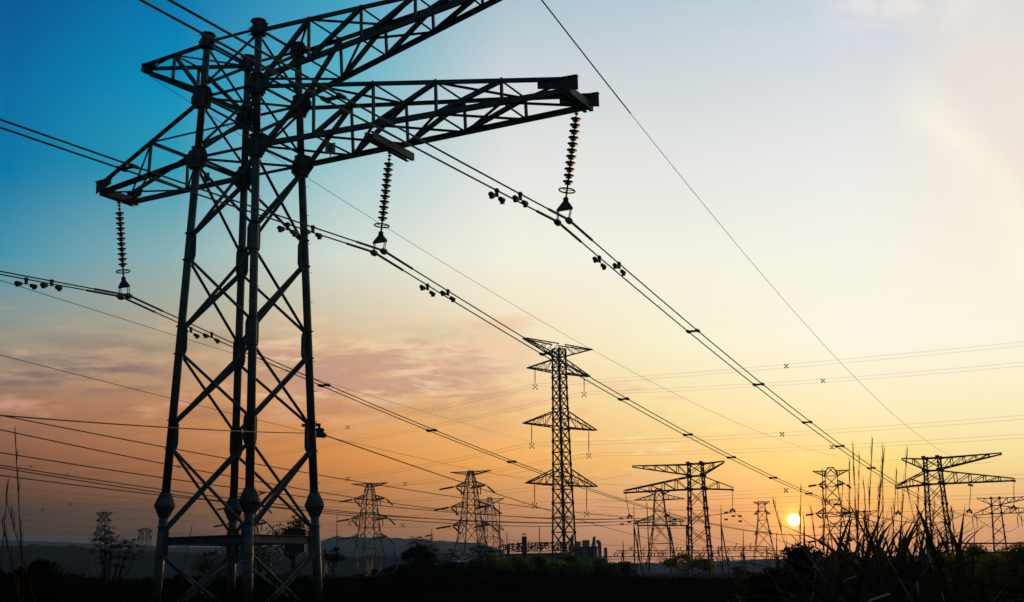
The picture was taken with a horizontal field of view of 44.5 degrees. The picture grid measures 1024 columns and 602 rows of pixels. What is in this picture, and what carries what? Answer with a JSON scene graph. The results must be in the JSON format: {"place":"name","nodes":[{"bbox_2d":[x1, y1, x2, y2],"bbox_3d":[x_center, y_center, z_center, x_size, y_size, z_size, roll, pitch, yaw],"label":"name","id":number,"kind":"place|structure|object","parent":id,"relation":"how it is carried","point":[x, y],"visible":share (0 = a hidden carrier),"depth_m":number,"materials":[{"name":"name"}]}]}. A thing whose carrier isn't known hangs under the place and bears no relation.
{"place":"outdoors","nodes":[
{"label":"outdoors","id":0,"kind":"place"},
{"bbox_2d":[0,544,494,581],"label":"hills","id":1,"kind":"structure","parent":0,"point":[76,559],"depth_m":881.97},
{"bbox_2d":[0,536,505,559],"bbox_3d":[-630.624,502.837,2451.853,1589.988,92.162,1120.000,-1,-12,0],"label":"hills","id":2,"kind":"structure","parent":0,"point":[347,546],"depth_m":2291.04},
{"bbox_2d":[0,0,1023,562],"label":"sky","id":3,"kind":"structure","parent":0,"point":[866,157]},
{"bbox_2d":[10,575,1023,601],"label":"long grass","id":4,"kind":"structure","parent":0,"point":[550,593],"depth_m":46.18,"materials":[{"name":"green plant"}]},
{"bbox_2d":[775,541,830,601],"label":"bush","id":5,"kind":"object","parent":4,"relation":"on","point":[793,549],"visible":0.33,"depth_m":14.53,"materials":[{"name":"green plant"}]},
{"bbox_2d":[498,542,569,551],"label":"roof sign","id":6,"kind":"object","parent":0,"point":[531,547],"visible":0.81,"depth_m":296.14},
{"bbox_2d":[501,553,568,563],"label":"factory hall","id":7,"kind":"structure","parent":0,"point":[548,556],"depth_m":295.88,"materials":[{"name":"concrete"}]},
{"bbox_2d":[569,535,597,571],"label":"factory building","id":8,"kind":"structure","parent":0,"point":[586,550],"depth_m":294.06,"materials":[{"name":"concrete"}]},
{"bbox_2d":[615,554,1021,572],"bbox_3d":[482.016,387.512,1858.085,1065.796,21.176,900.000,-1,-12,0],"label":"hills","id":9,"kind":"structure","parent":0,"point":[659,568],"depth_m":1597.09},
{"bbox_2d":[638,567,1022,579],"bbox_3d":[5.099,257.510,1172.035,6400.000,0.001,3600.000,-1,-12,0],"label":"ground","id":10,"kind":"structure","parent":0,"point":[718,574],"depth_m":514.67,"materials":[{"name":"soil"}]},
{"bbox_2d":[0,478,8,579],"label":"grass stalk","id":11,"kind":"object","parent":10,"relation":"on","point":[7,489],"depth_m":8.27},
{"bbox_2d":[0,568,21,601],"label":"bush","id":12,"kind":"object","parent":10,"relation":"on","point":[7,585],"visible":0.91,"depth_m":29.25,"materials":[{"name":"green plant"}]},
{"bbox_2d":[2,515,21,601],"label":"grass stalk","id":13,"kind":"object","parent":10,"relation":"on","point":[10,557],"depth_m":7.84,"materials":[{"name":"plant"}]},
{"bbox_2d":[14,426,24,601],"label":"grass stalk","id":14,"kind":"object","parent":10,"relation":"on","point":[21,546],"depth_m":7.89,"materials":[{"name":"plant"}]},
{"bbox_2d":[7,497,35,601],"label":"grass stalk","id":15,"kind":"object","parent":10,"relation":"on","point":[13,523],"depth_m":8.08,"materials":[{"name":"plant"}]},
{"bbox_2d":[9,559,69,601],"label":"bush","id":16,"kind":"object","parent":10,"relation":"on","point":[47,585],"visible":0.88,"depth_m":32.98,"materials":[{"name":"green plant"}]},
{"bbox_2d":[86,511,113,578],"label":"lattice pylon","id":17,"kind":"object","parent":10,"relation":"on","point":[104,516],"visible":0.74,"depth_m":787.84,"materials":[{"name":"metal"}]},
{"bbox_2d":[88,525,147,585],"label":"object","id":18,"kind":"object","parent":10,"relation":"on","point":[106,552],"visible":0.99,"depth_m":68.44,"materials":[{"name":"green plant"}]},
{"bbox_2d":[137,528,152,550],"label":"lattice pylon","id":19,"kind":"object","parent":10,"relation":"on","point":[149,530],"visible":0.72,"depth_m":983.43,"materials":[{"name":"metal"}]},
{"bbox_2d":[188,548,225,574],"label":"tree","id":20,"kind":"object","parent":10,"relation":"on","point":[203,566],"visible":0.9,"depth_m":78.29,"materials":[{"name":"green plant"}]},
{"bbox_2d":[224,492,267,576],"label":"lattice pylon","id":21,"kind":"object","parent":10,"relation":"on","point":[259,494],"visible":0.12,"depth_m":513.25,"materials":[{"name":"metal"}]},
{"bbox_2d":[217,545,291,577],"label":"tree","id":22,"kind":"object","parent":10,"relation":"on","point":[263,551],"visible":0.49,"depth_m":76.14,"materials":[{"name":"green plant"}]},
{"bbox_2d":[266,514,310,568],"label":"tree","id":23,"kind":"object","parent":10,"relation":"on","point":[298,524],"visible":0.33,"depth_m":73.52,"materials":[{"name":"green plant"}]},
{"bbox_2d":[284,529,305,585],"bbox_3d":[-10.553,13.123,60.680,1.080,4.051,0.135,-1,-12,0],"label":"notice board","id":24,"kind":"object","parent":10,"relation":"on","point":[295,548],"visible":0.6,"depth_m":60.88,"materials":[{"name":"metal"}]},
{"bbox_2d":[321,546,348,578],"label":"tree","id":25,"kind":"object","parent":10,"relation":"on","point":[337,556],"visible":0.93,"depth_m":74.52,"materials":[{"name":"green plant"}]},
{"bbox_2d":[324,559,368,575],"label":"busbar gantry","id":26,"kind":"object","parent":10,"relation":"on","point":[367,562],"visible":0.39,"depth_m":421.19,"materials":[{"name":"metal"}]},
{"bbox_2d":[95,0,599,601],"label":"lattice pylon","id":27,"kind":"object","parent":10,"relation":"on","point":[245,176],"visible":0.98,"depth_m":50.46,"materials":[{"name":"metal"}]},
{"bbox_2d":[115,200,133,299],"bbox_3d":[-17.069,-2.320,55.118,0.880,4.583,0.670,-7,-14,26],"label":"insulator string","id":28,"kind":"object","parent":27,"relation":"hanging from","point":[124,283],"visible":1,"depth_m":55.00,"materials":[{"name":"ceramic"}]},
{"bbox_2d":[87,289,155,312],"bbox_3d":[-17.075,-0.055,54.714,0.178,0.390,4.439,-6,-13,22],"label":"armour rod","id":29,"kind":"object","parent":28,"relation":"hanging from","point":[129,300],"visible":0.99,"depth_m":54.73,"materials":[{"name":"metal"}]},
{"bbox_2d":[95,288,162,311],"bbox_3d":[-16.674,-0.106,54.516,0.178,0.390,4.439,-6,-13,22],"label":"armour rod","id":30,"kind":"object","parent":28,"relation":"hanging from","point":[124,294],"visible":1,"depth_m":54.32,"materials":[{"name":"metal"}]},
{"bbox_2d":[0,274,895,535],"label":"power cable","id":31,"kind":"object","parent":28,"relation":"hanging from","point":[382,411],"visible":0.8,"depth_m":74.22,"materials":[{"name":"metal"}]},
{"bbox_2d":[14,277,37,289],"bbox_3d":[-19.163,-0.708,49.345,0.169,0.464,1.206,-6,-13,20],"label":"vibration damper","id":32,"kind":"object","parent":31,"relation":"attached to","point":[19,284],"visible":1,"depth_m":49.31,"materials":[{"name":"metal"}]},
{"bbox_2d":[0,271,897,535],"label":"power cable","id":33,"kind":"object","parent":28,"relation":"hanging from","point":[376,405],"visible":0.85,"depth_m":72.75,"materials":[{"name":"metal"}]},
{"bbox_2d":[302,423,326,437],"bbox_3d":[-8.357,5.488,52.895,1.102,0.620,0.214,-2,-12,3],"label":"cable bracket","id":34,"kind":"object","parent":27,"relation":"attached to","point":[321,432],"visible":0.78,"depth_m":52.80,"materials":[{"name":"metal"}]},
{"bbox_2d":[0,415,318,433],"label":"power cable","id":35,"kind":"object","parent":34,"relation":"attached to","point":[137,425],"visible":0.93,"depth_m":34.75,"materials":[{"name":"metal"}]},
{"bbox_2d":[327,435,713,547],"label":"power cable","id":36,"kind":"object","parent":34,"relation":"attached to","point":[481,488],"visible":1,"depth_m":74.36,"materials":[{"name":"metal"}]},
{"bbox_2d":[325,143,334,159],"bbox_3d":[-7.258,-5.974,49.959,0.420,0.700,0.067,-4,-13,11],"label":"number plate","id":37,"kind":"object","parent":27,"relation":"attached to","point":[329,148],"visible":1,"depth_m":49.96,"materials":[{"name":"metal"}]},
{"bbox_2d":[370,149,393,255],"bbox_3d":[-5.093,-3.901,48.845,0.867,4.334,0.667,-7,-14,26],"label":"insulator string","id":38,"kind":"object","parent":27,"relation":"hanging from","point":[380,238],"visible":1,"depth_m":48.76,"materials":[{"name":"ceramic"}]},
{"bbox_2d":[346,242,403,270],"bbox_3d":[-5.308,-1.776,48.493,0.180,0.335,4.429,-6,-13,22],"label":"armour rod","id":39,"kind":"object","parent":38,"relation":"attached to","point":[379,255],"visible":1,"depth_m":48.81,"materials":[{"name":"metal"}]},
{"bbox_2d":[356,241,412,269],"bbox_3d":[-4.907,-1.827,48.295,0.180,0.335,4.429,-6,-13,22],"label":"armour rod","id":40,"kind":"object","parent":38,"relation":"attached to","point":[389,254],"visible":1,"depth_m":48.60,"materials":[{"name":"metal"}]},
{"bbox_2d":[147,74,899,460],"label":"power cable","id":41,"kind":"object","parent":27,"relation":"attached to","point":[469,278],"visible":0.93,"depth_m":82.72,"materials":[{"name":"metal"}]},
{"bbox_2d":[553,102,580,225],"bbox_3d":[1.983,-5.044,45.301,1.084,4.688,0.702,-5,-13,17],"label":"insulator string","id":42,"kind":"object","parent":27,"relation":"hanging from","point":[565,205],"visible":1,"depth_m":45.26,"materials":[{"name":"ceramic"}]},
{"bbox_2d":[537,210,581,242],"bbox_3d":[1.681,-2.744,44.942,0.181,0.322,4.424,-6,-13,22],"label":"armour rod","id":43,"kind":"object","parent":42,"relation":"attached to","point":[562,225],"visible":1,"depth_m":45.31,"materials":[{"name":"metal"}]},
{"bbox_2d":[548,208,592,240],"bbox_3d":[2.082,-2.795,44.744,0.181,0.322,4.424,-6,-13,22],"label":"armour rod","id":44,"kind":"object","parent":42,"relation":"attached to","point":[573,224],"visible":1,"depth_m":45.12,"materials":[{"name":"metal"}]},
{"bbox_2d":[139,0,1009,517],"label":"power cable","id":45,"kind":"object","parent":42,"relation":"hanging from","point":[449,166],"visible":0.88,"depth_m":32.49,"materials":[{"name":"metal"}]},
{"bbox_2d":[320,92,347,103],"bbox_3d":[-4.154,-4.723,29.118,0.570,0.120,0.440,-7,-14,26],"label":"bundle spacer","id":46,"kind":"object","parent":45,"relation":"attached to","point":[327,100],"visible":1,"depth_m":29.08,"materials":[{"name":"metal"}]},
{"bbox_2d":[488,188,504,203],"bbox_3d":[-0.475,-3.330,39.373,0.169,0.469,1.206,-6,-13,20],"label":"vibration damper","id":47,"kind":"object","parent":45,"relation":"attached to","point":[491,194],"visible":1,"depth_m":39.34,"materials":[{"name":"metal"}]},
{"bbox_2d":[167,0,1013,517],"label":"power cable","id":48,"kind":"object","parent":42,"relation":"hanging from","point":[461,162],"visible":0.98,"depth_m":32.95,"materials":[{"name":"metal"}]},
{"bbox_2d":[512,192,528,207],"bbox_3d":[0.269,-3.277,40.078,0.169,0.469,1.206,-6,-13,20],"label":"vibration damper","id":49,"kind":"object","parent":48,"relation":"attached to","point":[515,198],"visible":1,"depth_m":40.05,"materials":[{"name":"metal"}]},
{"bbox_2d":[347,482,388,578],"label":"lattice pylon","id":50,"kind":"object","parent":10,"relation":"on","point":[366,510],"visible":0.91,"depth_m":552.25,"materials":[{"name":"metal"}]},
{"bbox_2d":[401,544,437,573],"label":"tree","id":51,"kind":"object","parent":10,"relation":"on","point":[431,556],"visible":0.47,"depth_m":90.93,"materials":[{"name":"green plant"}]},
{"bbox_2d":[393,534,447,565],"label":"fan leaved tree","id":52,"kind":"object","parent":10,"relation":"on","point":[421,545],"visible":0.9,"depth_m":89.93,"materials":[{"name":"green plant"}]},
{"bbox_2d":[436,549,466,566],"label":"fan leaved tree","id":53,"kind":"object","parent":10,"relation":"on","point":[454,557],"visible":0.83,"depth_m":94.43,"materials":[{"name":"green plant"}]},
{"bbox_2d":[450,470,491,557],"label":"lattice pylon","id":54,"kind":"object","parent":10,"relation":"on","point":[473,477],"visible":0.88,"depth_m":494.10,"materials":[{"name":"metal"}]},
{"bbox_2d":[465,544,504,574],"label":"fan leaved tree","id":55,"kind":"object","parent":10,"relation":"on","point":[479,551],"visible":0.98,"depth_m":93.57,"materials":[{"name":"green plant"}]},
{"bbox_2d":[476,497,503,564],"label":"lattice pylon","id":56,"kind":"object","parent":10,"relation":"on","point":[491,523],"visible":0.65,"depth_m":689.94,"materials":[{"name":"metal"}]},
{"bbox_2d":[464,553,515,574],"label":"tree","id":57,"kind":"object","parent":10,"relation":"on","point":[497,561],"visible":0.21,"depth_m":114.53,"materials":[{"name":"green plant"}]},
{"bbox_2d":[6,559,1001,601],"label":"undergrowth","id":58,"kind":"object","parent":10,"relation":"on","point":[440,577],"visible":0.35,"depth_m":57.16,"materials":[{"name":"black plant"}]},
{"bbox_2d":[962,543,988,570],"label":"bush","id":59,"kind":"object","parent":58,"relation":"on","point":[978,549],"visible":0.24,"depth_m":78.49,"materials":[{"name":"green plant"}]},
{"bbox_2d":[967,550,1021,586],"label":"bush","id":60,"kind":"object","parent":58,"relation":"on","point":[992,559],"visible":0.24,"depth_m":70.25,"materials":[{"name":"green plant"}]},
{"bbox_2d":[993,541,1023,585],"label":"bush","id":61,"kind":"object","parent":58,"relation":"on","point":[1019,556],"visible":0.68,"depth_m":60.94,"materials":[{"name":"green plant"}]},
{"bbox_2d":[503,555,536,574],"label":"tree","id":62,"kind":"object","parent":10,"relation":"on","point":[520,564],"visible":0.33,"depth_m":117.44,"materials":[{"name":"green plant"}]},
{"bbox_2d":[522,533,526,559],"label":"chimney","id":63,"kind":"object","parent":10,"relation":"on","point":[524,546],"visible":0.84,"depth_m":284.17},
{"bbox_2d":[522,552,555,574],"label":"tree","id":64,"kind":"object","parent":10,"relation":"on","point":[540,563],"visible":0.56,"depth_m":120.90,"materials":[{"name":"green plant"}]},
{"bbox_2d":[522,337,597,561],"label":"lattice pylon","id":65,"kind":"object","parent":10,"relation":"on","point":[559,397],"visible":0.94,"depth_m":229.34,"materials":[{"name":"metal"}]},
{"bbox_2d":[0,280,592,455],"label":"power cable","id":66,"kind":"object","parent":65,"relation":"attached to","point":[217,348],"visible":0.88,"depth_m":88.88,"materials":[{"name":"metal"}]},
{"bbox_2d":[1,355,591,487],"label":"power cable","id":67,"kind":"object","parent":65,"relation":"attached to","point":[215,409],"visible":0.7,"depth_m":104.32,"materials":[{"name":"metal"}]},
{"bbox_2d":[0,429,614,519],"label":"power cable","id":68,"kind":"object","parent":65,"relation":"attached to","point":[270,483],"visible":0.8,"depth_m":131.04,"materials":[{"name":"metal"}]},
{"bbox_2d":[3,416,627,516],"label":"power cable","id":69,"kind":"object","parent":65,"relation":"attached to","point":[276,467],"visible":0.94,"depth_m":132.21,"materials":[{"name":"metal"}]},
{"bbox_2d":[0,452,660,518],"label":"power cable","id":70,"kind":"object","parent":65,"relation":"attached to","point":[282,494],"visible":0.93,"depth_m":134.57,"materials":[{"name":"metal"}]},
{"bbox_2d":[0,465,661,523],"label":"power cable","id":71,"kind":"object","parent":65,"relation":"attached to","point":[266,502],"visible":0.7,"depth_m":131.52,"materials":[{"name":"metal"}]},
{"bbox_2d":[547,551,589,575],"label":"tree","id":72,"kind":"object","parent":10,"relation":"on","point":[573,565],"visible":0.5,"depth_m":123.33,"materials":[{"name":"green plant"}]},
{"bbox_2d":[582,557,622,576],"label":"tree","id":73,"kind":"object","parent":10,"relation":"on","point":[601,565],"visible":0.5,"depth_m":126.34,"materials":[{"name":"green plant"}]},
{"bbox_2d":[615,561,635,576],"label":"tree","id":74,"kind":"object","parent":10,"relation":"on","point":[627,567],"visible":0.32,"depth_m":129.60,"materials":[{"name":"green plant"}]},
{"bbox_2d":[633,521,642,577],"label":"lightning mast","id":75,"kind":"object","parent":10,"relation":"on","point":[635,537],"visible":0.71,"depth_m":323.69,"materials":[{"name":"metal"}]},
{"bbox_2d":[634,488,684,575],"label":"lattice pylon","id":76,"kind":"object","parent":10,"relation":"on","point":[653,515],"visible":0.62,"depth_m":443.44,"materials":[{"name":"metal"}]},
{"bbox_2d":[637,521,689,576],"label":"busbar gantry","id":77,"kind":"object","parent":10,"relation":"on","point":[659,529],"visible":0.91,"depth_m":334.31,"materials":[{"name":"metal"}]},
{"bbox_2d":[623,460,733,578],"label":"lattice pylon","id":78,"kind":"object","parent":10,"relation":"on","point":[702,476],"visible":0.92,"depth_m":256.75,"materials":[{"name":"metal"}]},
{"bbox_2d":[729,491,735,511],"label":"insulator string","id":79,"kind":"object","parent":78,"relation":"hanging from","point":[731,510],"visible":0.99,"depth_m":254.04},
{"bbox_2d":[0,467,729,526],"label":"power cable","id":80,"kind":"object","parent":79,"relation":"hanging from","point":[327,513],"visible":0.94,"depth_m":150.17,"materials":[{"name":"metal"}]},
{"bbox_2d":[0,475,732,522],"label":"power cable","id":81,"kind":"object","parent":79,"relation":"hanging from","point":[335,512],"visible":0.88,"depth_m":153.69,"materials":[{"name":"metal"}]},
{"bbox_2d":[658,552,705,577],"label":"tree","id":82,"kind":"object","parent":10,"relation":"on","point":[669,562],"visible":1,"depth_m":161.17,"materials":[{"name":"green plant"}]},
{"bbox_2d":[602,553,789,576],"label":"busbar gantry","id":83,"kind":"object","parent":10,"relation":"on","point":[695,557],"visible":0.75,"depth_m":342.69,"materials":[{"name":"metal"}]},
{"bbox_2d":[616,547,783,575],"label":"busbar gantry","id":84,"kind":"object","parent":10,"relation":"on","point":[698,551],"visible":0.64,"depth_m":382.19,"materials":[{"name":"metal"}]},
{"bbox_2d":[692,557,717,572],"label":"bush","id":85,"kind":"object","parent":10,"relation":"on","point":[706,562],"visible":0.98,"depth_m":160.63,"materials":[{"name":"green plant"}]},
{"bbox_2d":[721,517,730,576],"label":"lightning mast","id":86,"kind":"object","parent":10,"relation":"on","point":[722,536],"visible":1,"depth_m":313.55,"materials":[{"name":"metal"}]},
{"bbox_2d":[729,566,747,575],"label":"tree","id":87,"kind":"object","parent":10,"relation":"on","point":[735,572],"visible":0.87,"depth_m":292.45,"materials":[{"name":"green plant"}]},
{"bbox_2d":[717,546,769,570],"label":"busbar gantry","id":88,"kind":"object","parent":10,"relation":"on","point":[742,549],"visible":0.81,"depth_m":421.45,"materials":[{"name":"metal"}]},
{"bbox_2d":[752,501,775,572],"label":"lattice pylon","id":89,"kind":"object","parent":10,"relation":"on","point":[766,518],"visible":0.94,"depth_m":688.94,"materials":[{"name":"metal"}]},
{"bbox_2d":[733,565,806,601],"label":"bush","id":90,"kind":"object","parent":10,"relation":"on","point":[762,578],"visible":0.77,"depth_m":13.59,"materials":[{"name":"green plant"}]},
{"bbox_2d":[772,496,800,597],"bbox_3d":[2.149,2.456,8.664,0.555,2.217,0.020,-1,-12,0],"label":"grass stalk","id":91,"kind":"object","parent":10,"relation":"on","point":[779,522],"depth_m":8.84,"materials":[{"name":"plant"}]},
{"bbox_2d":[798,483,800,601],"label":"grass stalk","id":92,"kind":"object","parent":10,"relation":"on","point":[800,536],"depth_m":8.85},
{"bbox_2d":[821,467,824,565],"bbox_3d":[2.060,2.280,8.205,0.122,2.366,0.032,-1,-12,0],"label":"grass stalk","id":93,"kind":"object","parent":10,"relation":"on","point":[823,515],"depth_m":8.39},
{"bbox_2d":[812,467,853,554],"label":"lattice pylon","id":94,"kind":"object","parent":10,"relation":"on","point":[826,486],"visible":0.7,"depth_m":463.89,"materials":[{"name":"metal"}]},
{"bbox_2d":[819,510,881,557],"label":"lattice pylon","id":95,"kind":"object","parent":10,"relation":"on","point":[864,517],"visible":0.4,"depth_m":462.69,"materials":[{"name":"metal"}]},
{"bbox_2d":[852,441,858,566],"bbox_3d":[2.324,2.183,8.233,0.035,2.557,0.047,-1,-12,0],"label":"grass stalk","id":96,"kind":"object","parent":10,"relation":"on","point":[854,496],"depth_m":8.42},
{"bbox_2d":[707,498,1023,601],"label":"reed bed","id":97,"kind":"object","parent":10,"relation":"on","point":[894,585],"visible":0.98,"depth_m":7.43,"materials":[{"name":"plant"}]},
{"bbox_2d":[866,439,872,548],"bbox_3d":[2.478,2.237,8.695,0.278,2.643,0.045,-1,-12,0],"label":"grass stalk","id":98,"kind":"object","parent":10,"relation":"on","point":[870,485],"depth_m":8.90,"materials":[{"name":"plant"}]},
{"bbox_2d":[874,448,884,544],"bbox_3d":[2.497,2.285,8.719,0.406,2.560,0.041,-1,-12,0],"label":"grass stalk","id":99,"kind":"object","parent":10,"relation":"on","point":[879,494],"depth_m":8.91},
{"bbox_2d":[911,508,953,587],"bbox_3d":[2.193,2.317,7.657,1.229,2.060,0.043,-1,-12,0],"label":"grass stalk","id":100,"kind":"object","parent":10,"relation":"on","point":[949,522],"depth_m":7.84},
{"bbox_2d":[896,452,1015,559],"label":"lattice pylon","id":101,"kind":"object","parent":10,"relation":"on","point":[939,469],"visible":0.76,"depth_m":248.26,"materials":[{"name":"metal"}]},
{"bbox_2d":[541,0,998,463],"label":"power cable","id":102,"kind":"object","parent":101,"relation":"attached to","point":[671,164],"visible":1,"depth_m":56.27,"materials":[{"name":"metal"}]},
{"bbox_2d":[966,486,972,512],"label":"insulator string","id":103,"kind":"object","parent":101,"relation":"hanging from","point":[968,510],"visible":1,"depth_m":244.89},
{"bbox_2d":[0,126,956,522],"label":"power cable","id":104,"kind":"object","parent":103,"relation":"attached to","point":[344,242],"visible":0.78,"depth_m":41.78,"materials":[{"name":"metal"}]},
{"bbox_2d":[277,222,297,236],"bbox_3d":[-7.623,-2.458,42.515,0.169,0.465,1.206,-6,-13,20],"label":"vibration damper","id":105,"kind":"object","parent":104,"relation":"attached to","point":[294,233],"visible":1,"depth_m":42.49,"materials":[{"name":"metal"}]},
{"bbox_2d":[0,118,969,522],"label":"power cable","id":106,"kind":"object","parent":103,"relation":"attached to","point":[352,240],"visible":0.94,"depth_m":41.85,"materials":[{"name":"metal"}]},
{"bbox_2d":[303,225,322,239],"bbox_3d":[-6.879,-2.399,43.219,0.169,0.466,1.206,-6,-13,20],"label":"vibration damper","id":107,"kind":"object","parent":106,"relation":"attached to","point":[319,236],"visible":1,"depth_m":43.19,"materials":[{"name":"metal"}]},
{"bbox_2d":[947,552,981,586],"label":"bush","id":108,"kind":"object","parent":10,"relation":"on","point":[966,558],"visible":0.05,"depth_m":72.49,"materials":[{"name":"green plant"}]},
{"bbox_2d":[974,496,1023,550],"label":"lattice pylon","id":109,"kind":"object","parent":10,"relation":"on","point":[992,511],"visible":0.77,"depth_m":422.56,"materials":[{"name":"metal"}]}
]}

